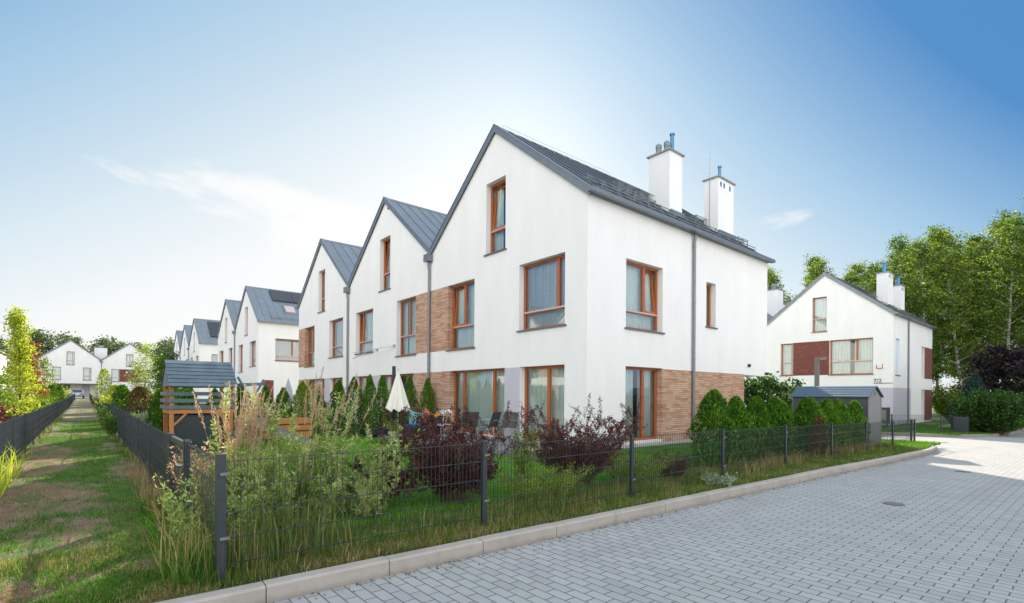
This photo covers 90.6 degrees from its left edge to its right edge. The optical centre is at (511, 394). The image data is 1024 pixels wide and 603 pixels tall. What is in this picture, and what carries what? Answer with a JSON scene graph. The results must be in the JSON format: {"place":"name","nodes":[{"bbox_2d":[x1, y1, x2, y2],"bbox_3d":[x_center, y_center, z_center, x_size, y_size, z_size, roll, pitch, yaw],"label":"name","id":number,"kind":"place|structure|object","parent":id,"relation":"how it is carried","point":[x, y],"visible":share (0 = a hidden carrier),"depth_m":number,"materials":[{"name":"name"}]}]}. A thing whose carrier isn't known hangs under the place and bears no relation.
{"place":"outdoors","nodes":[
{"label":"outdoors","id":0,"kind":"place"},
{"bbox_2d":[0,399,250,602],"bbox_3d":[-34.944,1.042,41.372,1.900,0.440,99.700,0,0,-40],"label":"grass path","id":1,"kind":"structure","parent":0,"point":[81,410],"depth_m":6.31,"materials":[{"name":"green plant"}]},
{"bbox_2d":[0,444,36,497],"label":"tall grass","id":2,"kind":"structure","parent":1,"relation":"on","point":[11,473],"depth_m":8.33,"materials":[{"name":"yellow plant"}]},
{"bbox_2d":[119,436,196,547],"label":"tall grass","id":3,"kind":"structure","parent":1,"relation":"on","point":[153,491],"depth_m":6.92,"materials":[{"name":"green plant"}]},
{"bbox_2d":[188,318,219,403],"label":"terraced house","id":4,"kind":"structure","parent":0,"point":[203,344],"depth_m":62.90,"materials":[{"name":"paint"}]},
{"bbox_2d":[252,367,357,529],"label":"reed grass","id":5,"kind":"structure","parent":0,"point":[300,490],"depth_m":5.53,"materials":[{"name":"beige plant"}]},
{"bbox_2d":[287,380,377,517],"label":"reed grass","id":6,"kind":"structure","parent":0,"point":[374,396],"depth_m":6.08,"materials":[{"name":"plant"}]},
{"bbox_2d":[159,435,667,567],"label":"lawn","id":7,"kind":"structure","parent":0,"point":[424,494],"depth_m":7.36,"materials":[{"name":"green plant"}]},
{"bbox_2d":[192,380,284,529],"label":"reed grass","id":8,"kind":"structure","parent":7,"relation":"on","point":[253,421],"depth_m":5.41,"materials":[{"name":"beige plant"}]},
{"bbox_2d":[261,417,311,437],"bbox_3d":[-6.825,0.988,15.361,1.300,0.560,0.500,0,0,-40],"label":"raised bed","id":9,"kind":"object","parent":7,"relation":"on","point":[303,429],"visible":0.41,"depth_m":15.36,"materials":[{"name":"orange wood"}]},
{"bbox_2d":[204,378,424,529],"bbox_3d":[-2.312,0.628,6.007,2.343,1.682,1.325,0,0,-40],"label":"dappled willow","id":10,"kind":"object","parent":7,"relation":"on","point":[362,486],"visible":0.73,"depth_m":5.80,"materials":[{"name":"green plant"}]},
{"bbox_2d":[336,441,431,505],"bbox_3d":[-1.623,1.035,6.757,1.469,0.876,1.532,0,0,22],"label":"barberry","id":11,"kind":"object","parent":7,"relation":"on","point":[411,484],"visible":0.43,"depth_m":6.67,"materials":[{"name":"green plant"}]},
{"bbox_2d":[365,400,538,503],"bbox_3d":[-0.740,0.773,7.137,2.446,1.409,2.331,0,0,-40],"label":"barberry","id":12,"kind":"object","parent":7,"relation":"on","point":[459,469],"visible":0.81,"depth_m":6.67,"materials":[{"name":"purple plant"}]},
{"bbox_2d":[509,419,540,483],"bbox_3d":[0.234,0.942,8.155,0.487,1.080,0.781,0,0,-40],"label":"shrub","id":13,"kind":"object","parent":7,"relation":"on","point":[526,451],"visible":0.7,"depth_m":8.10,"materials":[{"name":"brown plant"}]},
{"bbox_2d":[493,456,594,500],"bbox_3d":[0.439,1.209,7.268,1.325,0.586,1.418,0,0,35],"label":"spirea","id":14,"kind":"object","parent":7,"relation":"on","point":[539,481],"visible":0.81,"depth_m":7.14,"materials":[{"name":"green plant"}]},
{"bbox_2d":[505,392,648,484],"bbox_3d":[0.990,0.716,8.419,2.427,1.544,2.251,0,0,-40],"label":"barberry","id":15,"kind":"object","parent":7,"relation":"on","point":[556,450],"visible":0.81,"depth_m":8.09,"materials":[{"name":"purple plant"}]},
{"bbox_2d":[603,447,669,482],"bbox_3d":[2.049,1.216,8.806,1.553,0.597,1.352,0,0,-40],"label":"spirea","id":16,"kind":"object","parent":7,"relation":"on","point":[648,471],"visible":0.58,"depth_m":8.66,"materials":[{"name":"green plant"}]},
{"bbox_2d":[0,398,922,588],"bbox_3d":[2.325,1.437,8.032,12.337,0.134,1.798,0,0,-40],"label":"verge grass","id":17,"kind":"structure","parent":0,"point":[691,487],"depth_m":6.04,"materials":[{"name":"green plant"}]},
{"bbox_2d":[0,369,24,411],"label":"young tree","id":18,"kind":"object","parent":17,"relation":"on","point":[4,399],"visible":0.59,"depth_m":18.11,"materials":[{"name":"green plant"}]},
{"bbox_2d":[0,305,49,411],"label":"hornbeam","id":19,"kind":"object","parent":17,"relation":"on","point":[17,341],"visible":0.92,"depth_m":23.57,"materials":[{"name":"green plant"}]},
{"bbox_2d":[6,338,52,403],"bbox_3d":[-31.763,-1.120,33.388,2.340,5.214,2.393,0,0,6],"label":"maple","id":20,"kind":"object","parent":17,"relation":"on","point":[42,380],"visible":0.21,"depth_m":33.55,"materials":[{"name":"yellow plant"}]},
{"bbox_2d":[0,393,74,467],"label":"wire fence","id":21,"kind":"object","parent":17,"relation":"on","point":[18,432],"visible":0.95,"depth_m":12.63,"materials":[{"name":"grey metal"}]},
{"bbox_2d":[108,384,133,410],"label":"thuja","id":22,"kind":"object","parent":17,"relation":"on","point":[121,392],"visible":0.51,"depth_m":21.64,"materials":[{"name":"green plant"}]},
{"bbox_2d":[89,393,169,500],"bbox_3d":[-34.381,0.735,41.870,0.111,1.629,93.307,0,0,-40],"label":"wire fence","id":23,"kind":"object","parent":17,"relation":"on","point":[150,438],"visible":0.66,"depth_m":8.89,"materials":[{"name":"grey metal"}]},
{"bbox_2d":[120,385,154,415],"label":"thuja","id":24,"kind":"object","parent":17,"relation":"on","point":[137,393],"visible":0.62,"depth_m":21.60,"materials":[{"name":"brown plant"}]},
{"bbox_2d":[126,340,161,392],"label":"poplar","id":25,"kind":"object","parent":17,"relation":"on","point":[144,377],"visible":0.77,"depth_m":29.14,"materials":[{"name":"green plant"}]},
{"bbox_2d":[142,353,169,395],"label":"leafy tree","id":26,"kind":"object","parent":17,"relation":"on","point":[159,375],"visible":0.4,"depth_m":40.93,"materials":[{"name":"green plant"}]},
{"bbox_2d":[144,387,168,444],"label":"thuja","id":27,"kind":"object","parent":17,"relation":"on","point":[157,403],"visible":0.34,"depth_m":13.97,"materials":[{"name":"green plant"}]},
{"bbox_2d":[184,441,221,579],"bbox_3d":[-2.839,1.102,4.620,0.046,1.282,1.686,0,0,-40],"label":"wire fence","id":28,"kind":"object","parent":17,"relation":"on","point":[188,452],"visible":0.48,"depth_m":4.58,"materials":[{"name":"grey metal"}]},
{"bbox_2d":[168,433,190,513],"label":"garden gate","id":29,"kind":"structure","parent":28,"relation":"attached to","point":[177,442],"depth_m":5.84,"materials":[{"name":"grey metal"}]},
{"bbox_2d":[152,457,265,553],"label":"willow shoots","id":30,"kind":"object","parent":17,"relation":"on","point":[166,496],"visible":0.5,"depth_m":4.49,"materials":[{"name":"green plant"}]},
{"bbox_2d":[166,437,265,513],"bbox_3d":[-3.522,0.970,6.038,1.001,0.983,1.131,0,0,-40],"label":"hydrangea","id":31,"kind":"object","parent":17,"relation":"on","point":[199,474],"visible":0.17,"depth_m":5.89,"materials":[{"name":"green plant"}]},
{"bbox_2d":[216,299,240,404],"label":"terraced house","id":32,"kind":"structure","parent":17,"relation":"on","point":[226,333],"depth_m":49.34,"materials":[{"name":"paint"}]},
{"bbox_2d":[160,360,319,452],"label":"play tower","id":33,"kind":"structure","parent":17,"relation":"on","point":[185,421],"depth_m":12.65,"materials":[{"name":"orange wood"}]},
{"bbox_2d":[122,481,360,591],"bbox_3d":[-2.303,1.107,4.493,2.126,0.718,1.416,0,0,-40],"label":"tall grass","id":34,"kind":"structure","parent":17,"relation":"on","point":[306,539],"depth_m":4.34,"materials":[{"name":"green plant"}]},
{"bbox_2d":[234,286,300,411],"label":"terraced house","id":35,"kind":"structure","parent":17,"relation":"on","point":[266,327],"depth_m":41.98,"materials":[{"name":"paint"}]},
{"bbox_2d":[274,339,298,361],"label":"window","id":36,"kind":"structure","parent":35,"relation":"in","point":[286,350],"depth_m":41.99,"materials":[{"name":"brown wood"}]},
{"bbox_2d":[288,381,322,436],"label":"thuja","id":37,"kind":"object","parent":17,"relation":"on","point":[302,387],"visible":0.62,"depth_m":16.47,"materials":[{"name":"green plant"}]},
{"bbox_2d":[323,380,357,436],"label":"thuja","id":38,"kind":"object","parent":17,"relation":"on","point":[338,387],"visible":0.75,"depth_m":17.22,"materials":[{"name":"green plant"}]},
{"bbox_2d":[295,238,409,419],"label":"terraced house","id":39,"kind":"structure","parent":17,"relation":"on","point":[323,304],"depth_m":29.04,"materials":[{"name":"paint"}]},
{"bbox_2d":[328,319,342,358],"bbox_3d":[-9.517,-3.094,27.819,0.425,2.121,2.140,0,0,-40],"label":"window","id":40,"kind":"structure","parent":39,"relation":"in","point":[340,345],"depth_m":28.36,"materials":[{"name":"brown wood"}]},
{"bbox_2d":[339,376,371,434],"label":"thuja","id":41,"kind":"object","parent":17,"relation":"on","point":[353,395],"visible":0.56,"depth_m":17.73,"materials":[{"name":"green plant"}]},
{"bbox_2d":[135,504,598,602],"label":"dry grass","id":42,"kind":"structure","parent":17,"relation":"on","point":[304,559],"depth_m":4.58,"materials":[{"name":"green plant"}]},
{"bbox_2d":[356,374,381,434],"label":"thuja","id":43,"kind":"object","parent":17,"relation":"on","point":[370,386],"visible":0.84,"depth_m":17.93,"materials":[{"name":"green plant"}]},
{"bbox_2d":[370,375,396,427],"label":"thuja","id":44,"kind":"object","parent":17,"relation":"on","point":[382,386],"visible":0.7,"depth_m":18.37,"materials":[{"name":"green plant"}]},
{"bbox_2d":[418,377,437,413],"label":"thuja","id":45,"kind":"object","parent":17,"relation":"on","point":[428,390],"visible":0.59,"depth_m":19.50,"materials":[{"name":"green plant"}]},
{"bbox_2d":[366,433,519,454],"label":"patio","id":46,"kind":"structure","parent":17,"relation":"on","point":[499,450],"depth_m":15.02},
{"bbox_2d":[385,369,409,436],"bbox_3d":[-3.759,0.242,16.690,0.798,2.260,0.798,0,0,28],"label":"parasol","id":47,"kind":"object","parent":46,"relation":"on","point":[397,400],"visible":0.84,"depth_m":16.51,"materials":[{"name":"fabric"}]},
{"bbox_2d":[348,196,540,427],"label":"terraced house","id":48,"kind":"structure","parent":17,"relation":"on","point":[390,274],"depth_m":22.78,"materials":[{"name":"paint"}]},
{"bbox_2d":[354,310,372,354],"bbox_3d":[-7.111,-3.123,25.007,0.497,2.220,2.200,0,0,-40],"label":"window","id":49,"kind":"structure","parent":48,"relation":"in","point":[366,328],"depth_m":25.40,"materials":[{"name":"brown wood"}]},
{"bbox_2d":[395,298,416,356],"bbox_3d":[-4.381,-2.932,21.750,0.498,2.570,1.900,0,0,-40],"label":"window","id":50,"kind":"structure","parent":48,"relation":"in","point":[412,302],"depth_m":21.99,"materials":[{"name":"brown wood"}]},
{"bbox_2d":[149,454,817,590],"bbox_3d":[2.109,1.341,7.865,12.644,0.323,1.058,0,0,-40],"label":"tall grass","id":51,"kind":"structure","parent":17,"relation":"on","point":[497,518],"depth_m":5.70,"materials":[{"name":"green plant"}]},
{"bbox_2d":[216,419,915,584],"bbox_3d":[5.817,1.277,10.684,21.126,1.537,0.065,0,0,-40],"label":"wire fence","id":52,"kind":"object","parent":17,"relation":"on","point":[222,538],"visible":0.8,"depth_m":5.55,"materials":[{"name":"grey metal"}]},
{"bbox_2d":[429,124,775,445],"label":"terraced house","id":53,"kind":"structure","parent":17,"relation":"on","point":[655,296],"depth_m":16.39,"materials":[{"name":"paint"}]},
{"bbox_2d":[446,280,474,351],"bbox_3d":[-1.720,-2.916,18.580,0.496,2.570,1.900,0,0,-40],"label":"window","id":54,"kind":"structure","parent":53,"relation":"in","point":[463,313],"depth_m":18.87,"materials":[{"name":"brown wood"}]},
{"bbox_2d":[454,368,504,435],"bbox_3d":[-1.051,0.219,17.950,0.252,2.410,3.450,0,0,-40],"label":"garden door","id":55,"kind":"structure","parent":53,"relation":"in","point":[481,391],"depth_m":18.08,"materials":[{"name":"brown wood"}]},
{"bbox_2d":[483,179,506,256],"bbox_3d":[-0.401,-5.998,17.026,0.490,2.550,1.250,0,0,-40],"label":"window","id":56,"kind":"structure","parent":53,"relation":"in","point":[497,190],"depth_m":17.39,"materials":[{"name":"brown wood"}]},
{"bbox_2d":[516,255,566,331],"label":"window","id":57,"kind":"structure","parent":53,"relation":"in","point":[552,307],"depth_m":15.60,"materials":[{"name":"brown wood"}]},
{"bbox_2d":[524,365,563,439],"bbox_3d":[1.109,0.232,15.376,0.250,2.410,2.130,0,0,-40],"label":"garden door","id":58,"kind":"structure","parent":53,"relation":"in","point":[543,384],"depth_m":15.60,"materials":[{"name":"brown wood"}]},
{"bbox_2d":[625,367,656,440],"bbox_3d":[3.609,0.277,15.992,2.370,2.650,0.981,0,0,-40],"label":"garden door","id":59,"kind":"structure","parent":53,"relation":"in","point":[644,375],"depth_m":16.16,"materials":[{"name":"brown wood"}]},
{"bbox_2d":[624,261,664,333],"bbox_3d":[3.941,-3.021,15.619,2.070,2.190,0.498,0,0,-40],"label":"window","id":60,"kind":"structure","parent":53,"relation":"in","point":[641,281],"depth_m":15.85,"materials":[{"name":"brown wood"}]},
{"bbox_2d":[647,449,693,478],"bbox_3d":[2.868,1.241,9.080,0.771,0.520,0.822,0,0,36],"label":"heather","id":61,"kind":"object","parent":17,"relation":"on","point":[680,467],"visible":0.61,"depth_m":8.96,"materials":[{"name":"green plant"}]},
{"bbox_2d":[685,388,740,467],"bbox_3d":[4.154,0.713,10.558,1.099,1.726,1.110,0,0,6],"label":"thuja","id":62,"kind":"object","parent":17,"relation":"on","point":[714,402],"visible":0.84,"depth_m":10.31,"materials":[{"name":"green plant"}]},
{"bbox_2d":[718,395,756,463],"bbox_3d":[4.938,0.787,11.187,0.893,1.587,0.914,0,0,-45],"label":"thuja","id":63,"kind":"object","parent":17,"relation":"on","point":[742,417],"visible":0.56,"depth_m":11.02,"materials":[{"name":"green plant"}]},
{"bbox_2d":[742,395,775,458],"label":"thuja","id":64,"kind":"object","parent":17,"relation":"on","point":[757,409],"visible":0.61,"depth_m":11.61,"materials":[{"name":"green plant"}]},
{"bbox_2d":[755,396,793,456],"bbox_3d":[6.363,0.808,12.342,0.858,1.578,0.880,0,0,3],"label":"thuja","id":65,"kind":"object","parent":17,"relation":"on","point":[775,410],"visible":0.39,"depth_m":12.13,"materials":[{"name":"green plant"}]},
{"bbox_2d":[744,371,805,412],"bbox_3d":[11.373,0.349,22.503,3.462,3.045,3.270,0,0,-9],"label":"magnolia","id":66,"kind":"object","parent":17,"relation":"on","point":[755,387],"visible":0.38,"depth_m":21.84,"materials":[{"name":"green plant"}]},
{"bbox_2d":[714,438,898,474],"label":"dry stalks","id":67,"kind":"object","parent":17,"relation":"on","point":[799,455],"visible":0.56,"depth_m":11.07,"materials":[{"name":"brown plant"}]},
{"bbox_2d":[792,396,829,453],"bbox_3d":[7.685,0.825,13.210,1.137,1.591,1.063,0,0,7],"label":"thuja","id":68,"kind":"object","parent":17,"relation":"on","point":[806,408],"visible":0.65,"depth_m":12.99,"materials":[{"name":"green plant"}]},
{"bbox_2d":[807,414,827,455],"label":"dead thuja","id":69,"kind":"object","parent":17,"relation":"on","point":[819,422],"visible":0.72,"depth_m":12.50,"materials":[{"name":"brown plant"}]},
{"bbox_2d":[819,398,844,448],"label":"thuja","id":70,"kind":"object","parent":17,"relation":"on","point":[828,407],"visible":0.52,"depth_m":14.38,"materials":[{"name":"green plant"}]},
{"bbox_2d":[790,386,883,443],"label":"garden shed","id":71,"kind":"structure","parent":17,"relation":"on","point":[868,399],"depth_m":16.24,"materials":[{"name":"grey metal"}]},
{"bbox_2d":[829,399,855,446],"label":"thuja","id":72,"kind":"object","parent":17,"relation":"on","point":[840,406],"visible":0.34,"depth_m":14.87,"materials":[{"name":"green plant"}]},
{"bbox_2d":[774,439,940,466],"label":"verge grass","id":73,"kind":"structure","parent":17,"relation":"on","point":[886,451],"depth_m":13.13,"materials":[{"name":"green plant"}]},
{"bbox_2d":[844,400,871,446],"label":"thuja","id":74,"kind":"object","parent":17,"relation":"on","point":[857,414],"visible":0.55,"depth_m":15.21,"materials":[{"name":"green plant"}]},
{"bbox_2d":[0,0,1023,395],"label":"sky","id":75,"kind":"structure","parent":0,"point":[161,161],"materials":[{"name":"blue"}]},
{"bbox_2d":[273,431,1023,602],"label":"road","id":76,"kind":"structure","parent":0,"point":[947,533],"depth_m":5.19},
{"bbox_2d":[155,445,936,602],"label":"kerb","id":77,"kind":"structure","parent":76,"relation":"on","point":[292,586],"depth_m":5.03,"materials":[{"name":"concrete"}]},
{"bbox_2d":[883,428,1023,437],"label":"kerb","id":78,"kind":"structure","parent":76,"relation":"on","point":[962,435],"depth_m":23.85,"materials":[{"name":"concrete"}]},
{"bbox_2d":[527,440,812,479],"bbox_3d":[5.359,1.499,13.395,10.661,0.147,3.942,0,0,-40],"label":"lawn grass","id":79,"kind":"structure","parent":0,"point":[647,448],"depth_m":13.05,"materials":[{"name":"green plant"}]},
{"bbox_2d":[884,406,1019,433],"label":"plot earth","id":80,"kind":"structure","parent":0,"point":[937,420],"depth_m":38.01,"materials":[{"name":"brown soil"}]},
{"bbox_2d":[744,284,790,406],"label":"detached house","id":81,"kind":"structure","parent":80,"relation":"on","point":[774,300],"depth_m":44.07,"materials":[{"name":"paint"}]},
{"bbox_2d":[793,256,836,297],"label":"birch","id":82,"kind":"object","parent":80,"relation":"on","point":[812,273],"visible":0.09,"depth_m":55.25,"materials":[{"name":"green plant"}]},
{"bbox_2d":[767,262,936,424],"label":"detached house","id":83,"kind":"structure","parent":80,"relation":"on","point":[855,335],"depth_m":36.30,"materials":[{"name":"paint"}]},
{"bbox_2d":[781,344,793,375],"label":"window","id":84,"kind":"structure","parent":83,"relation":"in","point":[787,349],"depth_m":38.90,"materials":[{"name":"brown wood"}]},
{"bbox_2d":[811,297,827,332],"bbox_3d":[22.477,-5.868,36.938,0.495,2.670,1.150,0,0,-41],"label":"window","id":85,"kind":"structure","parent":83,"relation":"in","point":[819,304],"depth_m":37.10,"materials":[{"name":"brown wood"}]},
{"bbox_2d":[828,338,873,375],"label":"window","id":86,"kind":"structure","parent":83,"relation":"in","point":[849,356],"depth_m":35.78,"materials":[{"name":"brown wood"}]},
{"bbox_2d":[857,258,909,309],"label":"birch","id":87,"kind":"object","parent":80,"relation":"on","point":[876,268],"visible":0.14,"depth_m":45.92,"materials":[{"name":"green plant"}]},
{"bbox_2d":[880,230,942,369],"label":"birch","id":88,"kind":"object","parent":80,"relation":"on","point":[899,247],"visible":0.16,"depth_m":48.80,"materials":[{"name":"green plant"}]},
{"bbox_2d":[888,237,964,387],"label":"birch","id":89,"kind":"object","parent":80,"relation":"on","point":[919,262],"visible":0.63,"depth_m":43.07,"materials":[{"name":"green plant"}]},
{"bbox_2d":[907,221,964,415],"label":"birch","id":90,"kind":"object","parent":80,"relation":"on","point":[931,228],"visible":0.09,"depth_m":51.42,"materials":[{"name":"green plant"}]},
{"bbox_2d":[883,423,996,434],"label":"lawn grass","id":91,"kind":"structure","parent":80,"relation":"on","point":[923,428],"depth_m":26.70,"materials":[{"name":"green plant"}]},
{"bbox_2d":[932,381,964,418],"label":"undergrowth","id":92,"kind":"object","parent":80,"relation":"on","point":[940,405],"visible":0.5,"depth_m":44.31,"materials":[{"name":"green plant"}]},
{"bbox_2d":[915,224,1001,392],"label":"birch","id":93,"kind":"object","parent":80,"relation":"on","point":[941,237],"visible":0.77,"depth_m":42.75,"materials":[{"name":"green plant"}]},
{"bbox_2d":[945,373,986,429],"bbox_3d":[26.108,0.432,28.637,2.500,3.415,2.619,0,0,33],"label":"spruce","id":94,"kind":"object","parent":80,"relation":"on","point":[974,381],"visible":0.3,"depth_m":28.45,"materials":[{"name":"green plant"}]},
{"bbox_2d":[932,238,1003,384],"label":"birch","id":95,"kind":"object","parent":80,"relation":"on","point":[985,268],"visible":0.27,"depth_m":45.97,"materials":[{"name":"green plant"}]},
{"bbox_2d":[937,389,1020,432],"bbox_3d":[24.261,0.869,26.339,2.743,2.393,2.715,0,0,-6],"label":"bush","id":96,"kind":"object","parent":80,"relation":"on","point":[961,409],"visible":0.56,"depth_m":26.09,"materials":[{"name":"green plant"}]},
{"bbox_2d":[949,230,1012,379],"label":"birch","id":97,"kind":"object","parent":80,"relation":"on","point":[977,239],"visible":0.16,"depth_m":49.34,"materials":[{"name":"green plant"}]},
{"bbox_2d":[952,341,1023,397],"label":"purple tree","id":98,"kind":"object","parent":80,"relation":"on","point":[1011,363],"visible":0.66,"depth_m":31.05,"materials":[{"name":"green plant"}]},
{"bbox_2d":[963,386,1023,435],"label":"bush","id":99,"kind":"object","parent":80,"relation":"on","point":[1011,414],"visible":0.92,"depth_m":25.15,"materials":[{"name":"green plant"}]},
{"bbox_2d":[966,212,1023,380],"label":"birch","id":100,"kind":"object","parent":80,"relation":"on","point":[1015,274],"visible":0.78,"depth_m":41.22,"materials":[{"name":"green plant"}]},
{"bbox_2d":[967,210,1023,378],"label":"birch","id":101,"kind":"object","parent":80,"relation":"on","point":[999,225],"visible":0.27,"depth_m":46.26,"materials":[{"name":"green plant"}]},
{"bbox_3d":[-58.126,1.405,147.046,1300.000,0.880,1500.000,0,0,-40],"label":"ground","id":102,"kind":"structure","parent":0,"visible":0},
{"bbox_2d":[21,327,62,382],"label":"tree","id":103,"kind":"object","parent":102,"relation":"on","point":[42,338],"visible":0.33,"depth_m":100.67,"materials":[{"name":"green plant"}]},
{"bbox_2d":[37,339,100,397],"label":"terraced house","id":104,"kind":"structure","parent":102,"relation":"on","point":[75,365],"depth_m":87.96,"materials":[{"name":"paint"}]},
{"bbox_2d":[88,334,129,355],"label":"tree","id":105,"kind":"object","parent":102,"relation":"on","point":[110,346],"visible":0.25,"depth_m":107.71,"materials":[{"name":"green plant"}]},
{"bbox_2d":[94,343,156,397],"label":"terraced house","id":106,"kind":"structure","parent":102,"relation":"on","point":[116,364],"depth_m":91.94,"materials":[{"name":"paint"}]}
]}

